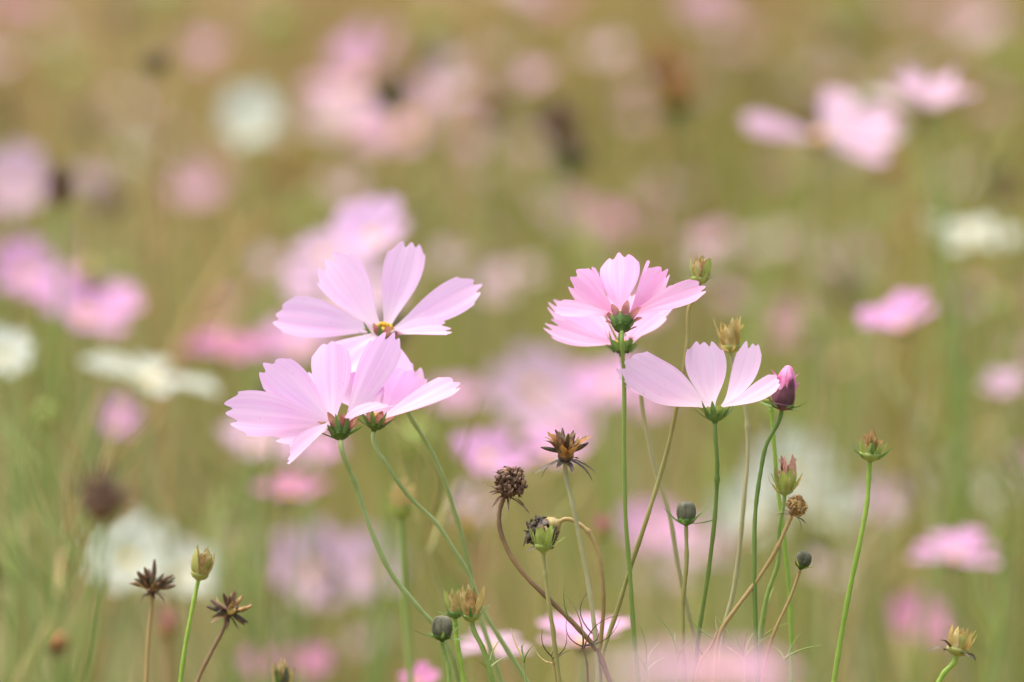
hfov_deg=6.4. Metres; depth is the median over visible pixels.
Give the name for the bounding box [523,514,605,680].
seed head
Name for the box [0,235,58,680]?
cosmos flower
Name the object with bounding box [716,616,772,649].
leafy shoot
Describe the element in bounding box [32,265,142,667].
cosmos flower
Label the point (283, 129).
cosmos flower
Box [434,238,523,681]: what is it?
cosmos flower
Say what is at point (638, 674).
cosmos flower
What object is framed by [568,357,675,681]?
cosmos flower
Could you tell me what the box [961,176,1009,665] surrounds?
seed head
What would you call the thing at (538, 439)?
cosmos flower
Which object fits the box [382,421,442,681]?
flower bud
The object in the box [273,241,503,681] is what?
cosmos flower
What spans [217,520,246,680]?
cosmos flower
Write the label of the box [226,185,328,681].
bare stem
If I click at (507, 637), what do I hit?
cosmos flower
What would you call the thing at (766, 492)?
cosmos flower
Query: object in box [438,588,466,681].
withered cosmos
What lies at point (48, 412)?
flower bud
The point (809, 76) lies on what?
cosmos flower
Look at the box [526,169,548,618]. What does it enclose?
cosmos flower
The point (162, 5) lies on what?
flower bud
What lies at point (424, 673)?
cosmos flower
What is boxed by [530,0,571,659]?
cosmos flower
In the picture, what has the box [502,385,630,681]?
bare stem
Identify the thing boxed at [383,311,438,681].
seed head
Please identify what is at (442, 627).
flower bud
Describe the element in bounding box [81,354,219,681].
cosmos flower
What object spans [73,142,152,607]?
cosmos flower
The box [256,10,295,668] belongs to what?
flower bud
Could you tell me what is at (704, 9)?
cosmos flower
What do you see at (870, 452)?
withered cosmos
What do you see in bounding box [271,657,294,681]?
withered cosmos
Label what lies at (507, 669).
bare stem
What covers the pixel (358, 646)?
cosmos flower
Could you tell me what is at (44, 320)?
bare stem
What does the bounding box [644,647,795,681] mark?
cosmos flower
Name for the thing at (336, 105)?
cosmos flower
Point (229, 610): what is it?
seed head
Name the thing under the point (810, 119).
seed head
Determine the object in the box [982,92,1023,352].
cosmos flower
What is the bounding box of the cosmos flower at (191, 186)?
[110,174,212,681]
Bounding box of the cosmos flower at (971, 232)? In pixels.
[921,216,1020,681]
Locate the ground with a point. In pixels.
(300, 514)
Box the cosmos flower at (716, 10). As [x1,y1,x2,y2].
[688,1,726,647]
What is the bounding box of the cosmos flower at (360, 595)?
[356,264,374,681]
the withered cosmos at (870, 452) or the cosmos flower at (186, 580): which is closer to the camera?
the withered cosmos at (870, 452)
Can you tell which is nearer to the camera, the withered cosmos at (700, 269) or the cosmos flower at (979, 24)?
the withered cosmos at (700, 269)
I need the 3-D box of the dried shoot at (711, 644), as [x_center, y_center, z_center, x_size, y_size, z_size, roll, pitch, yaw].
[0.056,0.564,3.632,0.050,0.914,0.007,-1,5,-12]
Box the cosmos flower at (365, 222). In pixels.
[331,195,408,681]
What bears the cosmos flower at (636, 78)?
on the ground
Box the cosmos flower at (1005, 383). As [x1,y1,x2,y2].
[979,367,1023,681]
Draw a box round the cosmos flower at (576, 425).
[524,398,595,681]
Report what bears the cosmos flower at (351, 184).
on the ground
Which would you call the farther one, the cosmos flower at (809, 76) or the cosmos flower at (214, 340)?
the cosmos flower at (809, 76)
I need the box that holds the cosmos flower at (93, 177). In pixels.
[41,167,118,681]
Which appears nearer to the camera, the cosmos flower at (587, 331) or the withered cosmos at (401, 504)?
the cosmos flower at (587, 331)
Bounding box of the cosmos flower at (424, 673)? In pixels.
[399,662,439,681]
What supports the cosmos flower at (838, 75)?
on the ground
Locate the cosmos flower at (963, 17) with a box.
[931,12,969,488]
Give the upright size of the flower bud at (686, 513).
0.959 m
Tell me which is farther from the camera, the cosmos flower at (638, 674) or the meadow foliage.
the meadow foliage
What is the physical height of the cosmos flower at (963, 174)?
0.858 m
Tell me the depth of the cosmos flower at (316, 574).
5.04 m
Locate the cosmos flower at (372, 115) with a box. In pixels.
[349,78,469,681]
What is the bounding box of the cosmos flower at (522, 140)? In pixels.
[515,135,563,681]
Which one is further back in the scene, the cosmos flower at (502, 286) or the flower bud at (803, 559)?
the cosmos flower at (502, 286)
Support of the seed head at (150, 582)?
on the ground
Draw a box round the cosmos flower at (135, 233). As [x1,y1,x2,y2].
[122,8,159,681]
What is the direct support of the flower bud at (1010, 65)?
on the ground
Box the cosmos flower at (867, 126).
[740,88,902,681]
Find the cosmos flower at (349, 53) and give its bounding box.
[302,22,397,681]
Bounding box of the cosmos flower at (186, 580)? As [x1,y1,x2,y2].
[156,539,223,681]
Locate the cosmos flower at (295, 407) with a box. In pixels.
[224,332,460,681]
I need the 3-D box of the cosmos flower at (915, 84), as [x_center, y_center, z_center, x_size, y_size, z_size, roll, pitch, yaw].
[0.234,0.395,4.722,0.099,1.078,0.045,0,5,0]
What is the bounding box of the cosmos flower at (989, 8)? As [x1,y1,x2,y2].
[967,0,1006,451]
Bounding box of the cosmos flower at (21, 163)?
[0,143,48,679]
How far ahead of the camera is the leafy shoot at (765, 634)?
3.64 m
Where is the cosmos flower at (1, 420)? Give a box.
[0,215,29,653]
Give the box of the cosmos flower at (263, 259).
[228,250,282,681]
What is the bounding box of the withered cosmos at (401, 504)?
[385,478,415,681]
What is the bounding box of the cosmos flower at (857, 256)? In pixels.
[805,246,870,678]
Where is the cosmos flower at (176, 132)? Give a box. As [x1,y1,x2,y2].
[162,124,187,681]
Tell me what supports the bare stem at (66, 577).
on the ground
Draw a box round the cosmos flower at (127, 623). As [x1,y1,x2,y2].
[48,240,136,681]
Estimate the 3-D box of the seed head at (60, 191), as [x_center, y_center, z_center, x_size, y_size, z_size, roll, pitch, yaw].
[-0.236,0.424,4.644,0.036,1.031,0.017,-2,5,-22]
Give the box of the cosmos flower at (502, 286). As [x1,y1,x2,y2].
[473,267,569,681]
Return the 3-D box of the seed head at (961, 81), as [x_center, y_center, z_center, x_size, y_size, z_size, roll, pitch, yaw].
[0.330,0.251,7.365,0.091,0.951,0.036,2,5,26]
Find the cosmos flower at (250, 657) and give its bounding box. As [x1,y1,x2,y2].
[240,648,272,681]
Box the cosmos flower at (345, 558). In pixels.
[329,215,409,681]
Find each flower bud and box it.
[28,55,86,527]
[32,404,63,681]
[43,631,71,681]
[75,260,149,681]
[89,118,117,466]
[99,265,132,681]
[140,48,170,681]
[150,0,192,565]
[178,545,214,681]
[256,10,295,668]
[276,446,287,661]
[289,198,386,681]
[373,152,419,661]
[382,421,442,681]
[400,171,459,677]
[412,15,453,655]
[416,615,462,681]
[423,8,454,681]
[664,501,715,674]
[701,41,794,676]
[715,389,739,676]
[744,316,820,649]
[752,365,805,649]
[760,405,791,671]
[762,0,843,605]
[764,551,813,659]
[779,160,813,624]
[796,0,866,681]
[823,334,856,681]
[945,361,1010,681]
[985,294,1016,681]
[988,51,1023,680]
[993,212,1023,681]
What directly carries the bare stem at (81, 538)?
on the ground
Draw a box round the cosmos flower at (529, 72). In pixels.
[509,64,590,653]
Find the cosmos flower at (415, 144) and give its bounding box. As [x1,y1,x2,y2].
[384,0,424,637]
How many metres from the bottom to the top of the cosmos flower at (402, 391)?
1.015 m
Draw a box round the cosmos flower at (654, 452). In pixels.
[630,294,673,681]
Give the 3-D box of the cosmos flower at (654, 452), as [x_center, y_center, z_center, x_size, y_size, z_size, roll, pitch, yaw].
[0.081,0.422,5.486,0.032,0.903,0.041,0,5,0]
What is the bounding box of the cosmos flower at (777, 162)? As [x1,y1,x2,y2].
[724,158,796,650]
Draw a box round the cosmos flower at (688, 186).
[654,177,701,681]
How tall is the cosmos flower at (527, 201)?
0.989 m
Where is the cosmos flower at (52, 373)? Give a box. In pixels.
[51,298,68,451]
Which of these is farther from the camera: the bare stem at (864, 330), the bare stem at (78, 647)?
the bare stem at (864, 330)
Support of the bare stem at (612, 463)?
on the ground
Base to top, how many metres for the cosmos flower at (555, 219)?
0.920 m
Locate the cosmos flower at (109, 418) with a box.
[65,394,140,678]
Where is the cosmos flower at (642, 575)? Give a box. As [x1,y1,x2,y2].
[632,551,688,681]
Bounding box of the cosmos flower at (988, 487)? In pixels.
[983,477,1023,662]
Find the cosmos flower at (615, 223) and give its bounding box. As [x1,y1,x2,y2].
[574,204,678,681]
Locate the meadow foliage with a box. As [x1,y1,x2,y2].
[0,0,1023,681]
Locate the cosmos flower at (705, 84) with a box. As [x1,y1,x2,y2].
[685,76,724,618]
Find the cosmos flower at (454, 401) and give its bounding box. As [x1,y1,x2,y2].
[436,380,484,681]
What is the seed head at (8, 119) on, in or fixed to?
on the ground
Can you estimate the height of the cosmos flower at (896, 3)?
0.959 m
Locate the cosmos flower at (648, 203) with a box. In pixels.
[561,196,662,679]
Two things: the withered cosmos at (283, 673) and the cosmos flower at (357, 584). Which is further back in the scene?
the cosmos flower at (357, 584)
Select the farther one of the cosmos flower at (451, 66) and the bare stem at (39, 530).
the cosmos flower at (451, 66)
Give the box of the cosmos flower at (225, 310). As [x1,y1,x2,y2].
[210,291,249,614]
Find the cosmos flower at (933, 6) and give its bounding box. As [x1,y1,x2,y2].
[910,0,951,585]
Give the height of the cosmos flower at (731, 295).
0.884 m
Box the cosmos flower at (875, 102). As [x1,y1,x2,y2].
[858,99,897,666]
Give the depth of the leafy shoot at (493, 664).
3.61 m
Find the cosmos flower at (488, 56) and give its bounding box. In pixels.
[474,49,566,652]
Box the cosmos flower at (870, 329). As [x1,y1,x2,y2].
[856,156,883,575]
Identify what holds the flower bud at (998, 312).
on the ground
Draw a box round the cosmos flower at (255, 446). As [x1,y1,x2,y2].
[219,418,287,666]
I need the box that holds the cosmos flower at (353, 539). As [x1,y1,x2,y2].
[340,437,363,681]
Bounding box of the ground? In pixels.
[0,0,1023,681]
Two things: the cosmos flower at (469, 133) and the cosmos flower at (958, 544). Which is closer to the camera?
the cosmos flower at (958, 544)
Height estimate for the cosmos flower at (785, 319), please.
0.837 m
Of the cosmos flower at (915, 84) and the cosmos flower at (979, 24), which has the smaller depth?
the cosmos flower at (915, 84)
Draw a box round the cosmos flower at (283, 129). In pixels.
[187,118,291,646]
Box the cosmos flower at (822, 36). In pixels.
[728,30,838,647]
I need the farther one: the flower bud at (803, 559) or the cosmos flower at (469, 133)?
the cosmos flower at (469, 133)
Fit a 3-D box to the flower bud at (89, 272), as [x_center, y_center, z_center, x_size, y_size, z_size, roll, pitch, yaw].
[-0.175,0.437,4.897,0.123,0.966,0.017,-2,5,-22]
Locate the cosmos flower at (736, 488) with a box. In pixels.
[713,480,787,646]
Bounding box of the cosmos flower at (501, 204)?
[494,0,525,670]
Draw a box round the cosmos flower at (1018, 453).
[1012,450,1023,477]
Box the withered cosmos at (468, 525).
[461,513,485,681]
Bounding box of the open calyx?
[529,524,564,681]
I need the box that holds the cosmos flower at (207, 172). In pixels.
[186,164,269,679]
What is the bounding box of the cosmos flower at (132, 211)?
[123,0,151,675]
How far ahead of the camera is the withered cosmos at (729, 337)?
3.64 m
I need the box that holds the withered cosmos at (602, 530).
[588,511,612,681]
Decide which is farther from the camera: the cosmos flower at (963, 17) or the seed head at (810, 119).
the cosmos flower at (963, 17)
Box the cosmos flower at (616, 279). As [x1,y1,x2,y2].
[553,253,705,658]
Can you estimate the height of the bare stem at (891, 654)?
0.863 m
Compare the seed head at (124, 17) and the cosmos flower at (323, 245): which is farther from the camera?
the seed head at (124, 17)
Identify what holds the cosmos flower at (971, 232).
on the ground
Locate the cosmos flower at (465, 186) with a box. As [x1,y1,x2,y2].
[449,182,494,677]
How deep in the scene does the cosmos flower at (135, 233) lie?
8.45 m
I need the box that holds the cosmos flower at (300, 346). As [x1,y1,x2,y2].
[255,318,327,681]
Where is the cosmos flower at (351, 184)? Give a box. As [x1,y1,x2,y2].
[287,171,364,661]
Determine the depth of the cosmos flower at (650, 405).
5.23 m
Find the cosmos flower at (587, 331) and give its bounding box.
[544,286,701,676]
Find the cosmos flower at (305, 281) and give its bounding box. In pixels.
[281,247,415,671]
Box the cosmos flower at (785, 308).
[773,300,805,426]
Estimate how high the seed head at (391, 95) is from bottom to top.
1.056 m
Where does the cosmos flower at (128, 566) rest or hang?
on the ground
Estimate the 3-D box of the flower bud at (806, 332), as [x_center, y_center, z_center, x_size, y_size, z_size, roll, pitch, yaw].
[0.118,0.446,5.061,0.109,0.924,0.016,1,5,16]
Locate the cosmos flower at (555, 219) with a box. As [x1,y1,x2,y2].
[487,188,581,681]
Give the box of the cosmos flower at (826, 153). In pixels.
[765,142,864,681]
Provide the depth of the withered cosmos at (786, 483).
3.63 m
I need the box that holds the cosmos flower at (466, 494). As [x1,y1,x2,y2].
[454,482,493,681]
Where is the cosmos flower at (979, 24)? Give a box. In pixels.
[953,13,1002,681]
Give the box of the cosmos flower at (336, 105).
[307,90,439,673]
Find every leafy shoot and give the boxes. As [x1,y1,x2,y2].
[475,637,508,681]
[511,629,533,681]
[631,628,658,681]
[657,616,690,681]
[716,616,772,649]
[760,588,787,659]
[772,633,822,672]
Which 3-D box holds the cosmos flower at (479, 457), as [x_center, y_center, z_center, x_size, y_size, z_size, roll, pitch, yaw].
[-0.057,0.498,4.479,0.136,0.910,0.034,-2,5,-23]
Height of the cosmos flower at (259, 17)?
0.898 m
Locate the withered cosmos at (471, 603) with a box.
[456,584,495,681]
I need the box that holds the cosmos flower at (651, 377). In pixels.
[616,341,779,675]
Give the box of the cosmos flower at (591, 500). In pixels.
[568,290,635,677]
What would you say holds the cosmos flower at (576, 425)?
on the ground
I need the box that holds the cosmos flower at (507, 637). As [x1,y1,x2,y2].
[460,629,530,672]
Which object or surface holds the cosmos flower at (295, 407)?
on the ground
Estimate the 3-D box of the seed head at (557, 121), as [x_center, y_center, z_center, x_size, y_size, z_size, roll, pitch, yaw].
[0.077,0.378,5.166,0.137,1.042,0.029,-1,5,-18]
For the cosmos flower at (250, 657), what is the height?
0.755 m
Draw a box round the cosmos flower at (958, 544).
[908,528,999,681]
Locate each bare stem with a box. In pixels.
[0,335,131,681]
[0,353,183,681]
[0,364,19,681]
[13,118,120,681]
[14,359,167,681]
[34,429,159,681]
[84,0,190,681]
[86,115,291,681]
[148,433,261,681]
[208,456,318,681]
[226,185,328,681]
[306,460,416,681]
[389,399,481,681]
[415,416,590,681]
[463,84,587,674]
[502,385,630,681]
[531,126,672,681]
[612,62,722,653]
[686,137,810,675]
[751,237,863,681]
[758,404,908,681]
[778,148,956,681]
[833,461,945,681]
[869,254,1023,681]
[873,275,1023,681]
[878,73,1023,681]
[928,413,1023,681]
[963,39,1023,468]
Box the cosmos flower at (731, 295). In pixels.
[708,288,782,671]
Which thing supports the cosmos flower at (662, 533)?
on the ground
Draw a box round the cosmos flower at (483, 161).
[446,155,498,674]
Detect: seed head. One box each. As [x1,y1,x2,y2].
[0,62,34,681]
[0,101,24,228]
[13,103,105,679]
[35,162,77,681]
[68,461,139,681]
[86,176,131,681]
[110,2,181,675]
[130,559,175,681]
[195,591,252,681]
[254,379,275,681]
[260,155,310,631]
[321,65,419,681]
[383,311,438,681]
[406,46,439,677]
[431,93,507,681]
[462,255,504,664]
[472,72,510,616]
[484,466,610,676]
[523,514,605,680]
[530,90,628,681]
[535,428,600,681]
[547,130,597,681]
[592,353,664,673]
[638,38,692,681]
[655,67,697,681]
[714,495,807,656]
[716,261,748,646]
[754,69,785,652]
[792,94,821,631]
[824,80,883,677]
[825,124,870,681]
[827,269,880,680]
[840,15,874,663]
[857,150,904,681]
[897,96,1002,681]
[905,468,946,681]
[919,62,979,668]
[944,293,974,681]
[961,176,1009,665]
[986,168,1020,681]
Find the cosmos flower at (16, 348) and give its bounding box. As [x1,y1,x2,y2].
[0,326,47,681]
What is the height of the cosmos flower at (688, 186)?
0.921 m
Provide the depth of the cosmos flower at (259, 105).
5.58 m
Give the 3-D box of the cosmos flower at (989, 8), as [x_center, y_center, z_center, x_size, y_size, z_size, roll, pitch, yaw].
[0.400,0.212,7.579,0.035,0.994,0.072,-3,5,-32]
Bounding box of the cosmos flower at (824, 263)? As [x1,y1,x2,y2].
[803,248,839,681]
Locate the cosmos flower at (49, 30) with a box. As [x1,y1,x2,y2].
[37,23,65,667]
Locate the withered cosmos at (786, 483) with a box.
[758,454,802,659]
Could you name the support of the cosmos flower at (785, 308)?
on the ground
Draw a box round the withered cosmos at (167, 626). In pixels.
[154,604,181,681]
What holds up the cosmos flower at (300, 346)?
on the ground
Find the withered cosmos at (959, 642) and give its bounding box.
[927,624,976,681]
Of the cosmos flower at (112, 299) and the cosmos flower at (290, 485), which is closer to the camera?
the cosmos flower at (290, 485)
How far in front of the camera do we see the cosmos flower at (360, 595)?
6.43 m
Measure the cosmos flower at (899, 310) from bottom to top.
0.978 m
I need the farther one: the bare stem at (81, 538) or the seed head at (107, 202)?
the seed head at (107, 202)
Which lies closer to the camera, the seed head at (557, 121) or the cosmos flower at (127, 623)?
the seed head at (557, 121)
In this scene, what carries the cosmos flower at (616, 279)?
on the ground
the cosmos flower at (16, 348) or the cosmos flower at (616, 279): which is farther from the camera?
the cosmos flower at (16, 348)
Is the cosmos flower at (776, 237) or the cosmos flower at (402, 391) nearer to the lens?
the cosmos flower at (402, 391)
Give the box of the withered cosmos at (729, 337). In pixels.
[714,317,749,670]
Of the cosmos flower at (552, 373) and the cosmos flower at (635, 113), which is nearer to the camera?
the cosmos flower at (552, 373)
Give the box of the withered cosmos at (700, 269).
[595,255,712,681]
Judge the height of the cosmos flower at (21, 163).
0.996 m
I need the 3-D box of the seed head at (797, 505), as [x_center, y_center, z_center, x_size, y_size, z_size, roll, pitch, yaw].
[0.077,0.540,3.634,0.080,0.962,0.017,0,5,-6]
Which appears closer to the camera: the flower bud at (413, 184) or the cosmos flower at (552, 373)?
the cosmos flower at (552, 373)
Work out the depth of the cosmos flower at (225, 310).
6.34 m
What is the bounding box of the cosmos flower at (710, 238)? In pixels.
[665,227,732,639]
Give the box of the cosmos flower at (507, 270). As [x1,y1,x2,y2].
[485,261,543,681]
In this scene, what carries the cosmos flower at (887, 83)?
on the ground
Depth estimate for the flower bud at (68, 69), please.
6.94 m
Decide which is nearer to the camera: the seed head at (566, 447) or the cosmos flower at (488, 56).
the seed head at (566, 447)
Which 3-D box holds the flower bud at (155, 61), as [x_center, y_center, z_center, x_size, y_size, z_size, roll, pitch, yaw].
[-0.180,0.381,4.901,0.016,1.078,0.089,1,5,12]
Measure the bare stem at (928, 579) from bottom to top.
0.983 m
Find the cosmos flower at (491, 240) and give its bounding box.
[481,235,506,533]
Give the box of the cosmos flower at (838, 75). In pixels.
[822,66,866,678]
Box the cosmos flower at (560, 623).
[537,613,630,681]
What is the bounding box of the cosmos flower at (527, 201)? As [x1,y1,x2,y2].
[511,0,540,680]
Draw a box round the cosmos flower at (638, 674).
[593,657,675,681]
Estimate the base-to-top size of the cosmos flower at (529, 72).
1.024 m
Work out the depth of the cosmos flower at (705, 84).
8.31 m
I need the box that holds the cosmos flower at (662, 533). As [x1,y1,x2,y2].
[618,500,692,681]
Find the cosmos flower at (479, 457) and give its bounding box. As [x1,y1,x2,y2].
[450,427,527,680]
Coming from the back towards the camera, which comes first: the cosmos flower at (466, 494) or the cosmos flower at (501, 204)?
the cosmos flower at (501, 204)
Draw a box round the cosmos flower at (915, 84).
[873,61,978,678]
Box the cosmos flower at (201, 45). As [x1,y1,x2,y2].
[185,35,242,681]
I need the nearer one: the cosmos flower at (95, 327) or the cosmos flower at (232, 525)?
the cosmos flower at (95, 327)
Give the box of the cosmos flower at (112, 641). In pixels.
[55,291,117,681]
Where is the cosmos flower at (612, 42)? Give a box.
[525,35,625,677]
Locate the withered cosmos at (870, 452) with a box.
[831,428,891,681]
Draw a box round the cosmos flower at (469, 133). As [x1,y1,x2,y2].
[423,123,487,594]
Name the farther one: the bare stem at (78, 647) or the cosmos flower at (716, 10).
the cosmos flower at (716, 10)
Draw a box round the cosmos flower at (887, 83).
[830,66,926,657]
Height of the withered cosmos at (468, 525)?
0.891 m
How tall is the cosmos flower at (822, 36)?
0.945 m
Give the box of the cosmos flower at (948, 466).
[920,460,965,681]
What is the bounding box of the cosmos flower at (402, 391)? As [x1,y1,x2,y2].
[308,363,528,681]
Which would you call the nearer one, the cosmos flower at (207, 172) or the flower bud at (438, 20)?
the flower bud at (438, 20)
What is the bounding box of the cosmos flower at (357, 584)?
[335,527,411,681]
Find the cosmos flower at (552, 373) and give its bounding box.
[486,345,582,679]
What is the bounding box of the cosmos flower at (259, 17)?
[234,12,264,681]
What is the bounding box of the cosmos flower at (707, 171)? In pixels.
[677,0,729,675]
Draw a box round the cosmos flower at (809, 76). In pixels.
[727,71,820,599]
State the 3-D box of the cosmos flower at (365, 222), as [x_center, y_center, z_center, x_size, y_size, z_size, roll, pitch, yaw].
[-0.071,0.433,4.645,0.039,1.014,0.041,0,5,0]
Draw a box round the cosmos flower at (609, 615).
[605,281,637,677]
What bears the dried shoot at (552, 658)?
on the ground
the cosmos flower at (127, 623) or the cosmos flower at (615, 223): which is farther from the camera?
the cosmos flower at (127, 623)
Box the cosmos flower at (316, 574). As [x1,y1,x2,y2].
[261,519,354,681]
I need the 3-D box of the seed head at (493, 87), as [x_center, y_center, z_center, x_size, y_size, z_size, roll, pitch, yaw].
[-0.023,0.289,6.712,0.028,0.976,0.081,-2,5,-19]
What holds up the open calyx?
on the ground
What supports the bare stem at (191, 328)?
on the ground
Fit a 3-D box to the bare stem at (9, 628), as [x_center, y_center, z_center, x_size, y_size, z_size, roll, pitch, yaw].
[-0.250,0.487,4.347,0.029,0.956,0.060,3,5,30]
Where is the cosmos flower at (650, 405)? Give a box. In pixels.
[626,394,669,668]
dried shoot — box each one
[536,625,570,681]
[563,586,619,681]
[691,616,718,676]
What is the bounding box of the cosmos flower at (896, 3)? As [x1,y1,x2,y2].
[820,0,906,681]
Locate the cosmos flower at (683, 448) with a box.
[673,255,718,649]
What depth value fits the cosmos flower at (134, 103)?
8.86 m
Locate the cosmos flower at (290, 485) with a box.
[252,474,329,681]
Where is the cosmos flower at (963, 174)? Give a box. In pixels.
[943,168,1021,681]
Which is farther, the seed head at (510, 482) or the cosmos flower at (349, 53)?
the cosmos flower at (349, 53)
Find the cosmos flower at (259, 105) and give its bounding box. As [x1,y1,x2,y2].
[218,84,280,681]
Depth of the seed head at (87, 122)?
6.12 m
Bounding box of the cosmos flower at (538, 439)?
[521,426,594,681]
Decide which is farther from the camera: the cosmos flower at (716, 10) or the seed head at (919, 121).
the cosmos flower at (716, 10)
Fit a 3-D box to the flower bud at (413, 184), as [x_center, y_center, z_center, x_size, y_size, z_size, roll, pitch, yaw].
[-0.032,0.361,5.994,0.082,0.946,0.020,0,5,0]
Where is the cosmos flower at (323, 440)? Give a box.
[283,432,338,681]
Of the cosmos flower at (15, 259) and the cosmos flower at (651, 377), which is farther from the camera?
the cosmos flower at (15, 259)
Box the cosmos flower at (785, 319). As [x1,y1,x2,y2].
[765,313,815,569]
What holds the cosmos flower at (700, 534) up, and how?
on the ground
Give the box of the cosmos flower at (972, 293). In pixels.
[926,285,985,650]
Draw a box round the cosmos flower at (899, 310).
[841,289,935,681]
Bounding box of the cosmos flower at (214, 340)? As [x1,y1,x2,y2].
[181,330,269,681]
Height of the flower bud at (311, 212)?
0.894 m
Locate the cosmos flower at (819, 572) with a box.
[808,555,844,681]
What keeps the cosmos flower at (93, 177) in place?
on the ground
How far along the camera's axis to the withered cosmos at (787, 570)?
3.64 m
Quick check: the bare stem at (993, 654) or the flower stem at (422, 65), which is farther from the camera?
the flower stem at (422, 65)
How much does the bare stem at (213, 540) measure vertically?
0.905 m
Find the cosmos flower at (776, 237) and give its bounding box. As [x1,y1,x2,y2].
[740,230,798,645]
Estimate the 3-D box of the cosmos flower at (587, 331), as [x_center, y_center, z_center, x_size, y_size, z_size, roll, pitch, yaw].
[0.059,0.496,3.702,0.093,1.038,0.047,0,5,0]
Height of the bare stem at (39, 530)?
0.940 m
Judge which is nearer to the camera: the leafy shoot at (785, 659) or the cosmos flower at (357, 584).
the leafy shoot at (785, 659)
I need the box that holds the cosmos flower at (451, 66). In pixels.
[362,45,474,681]
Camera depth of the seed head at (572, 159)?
5.11 m
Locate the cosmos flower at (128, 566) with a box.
[82,510,177,681]
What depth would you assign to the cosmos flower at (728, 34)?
8.59 m
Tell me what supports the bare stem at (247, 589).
on the ground
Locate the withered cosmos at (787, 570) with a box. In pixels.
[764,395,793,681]
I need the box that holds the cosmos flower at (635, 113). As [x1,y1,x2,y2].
[588,106,645,670]
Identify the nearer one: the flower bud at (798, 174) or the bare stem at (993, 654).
the bare stem at (993, 654)
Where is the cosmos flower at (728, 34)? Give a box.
[707,27,755,621]
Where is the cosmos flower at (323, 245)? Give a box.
[291,228,351,681]
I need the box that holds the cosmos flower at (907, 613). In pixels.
[891,590,961,681]
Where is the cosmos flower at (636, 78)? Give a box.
[589,73,644,614]
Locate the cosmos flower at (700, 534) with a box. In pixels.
[676,517,732,649]
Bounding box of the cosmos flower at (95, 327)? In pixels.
[68,277,115,681]
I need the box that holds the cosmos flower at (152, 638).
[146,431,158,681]
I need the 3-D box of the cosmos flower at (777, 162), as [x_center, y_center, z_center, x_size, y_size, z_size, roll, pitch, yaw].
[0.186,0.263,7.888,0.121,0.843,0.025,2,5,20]
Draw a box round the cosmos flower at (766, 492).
[748,427,836,633]
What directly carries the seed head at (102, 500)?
on the ground
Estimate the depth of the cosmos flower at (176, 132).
7.58 m
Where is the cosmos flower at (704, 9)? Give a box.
[677,0,801,681]
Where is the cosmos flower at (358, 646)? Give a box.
[348,627,389,650]
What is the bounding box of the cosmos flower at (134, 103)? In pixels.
[105,95,150,445]
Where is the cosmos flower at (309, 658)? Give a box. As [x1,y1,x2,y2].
[286,645,331,681]

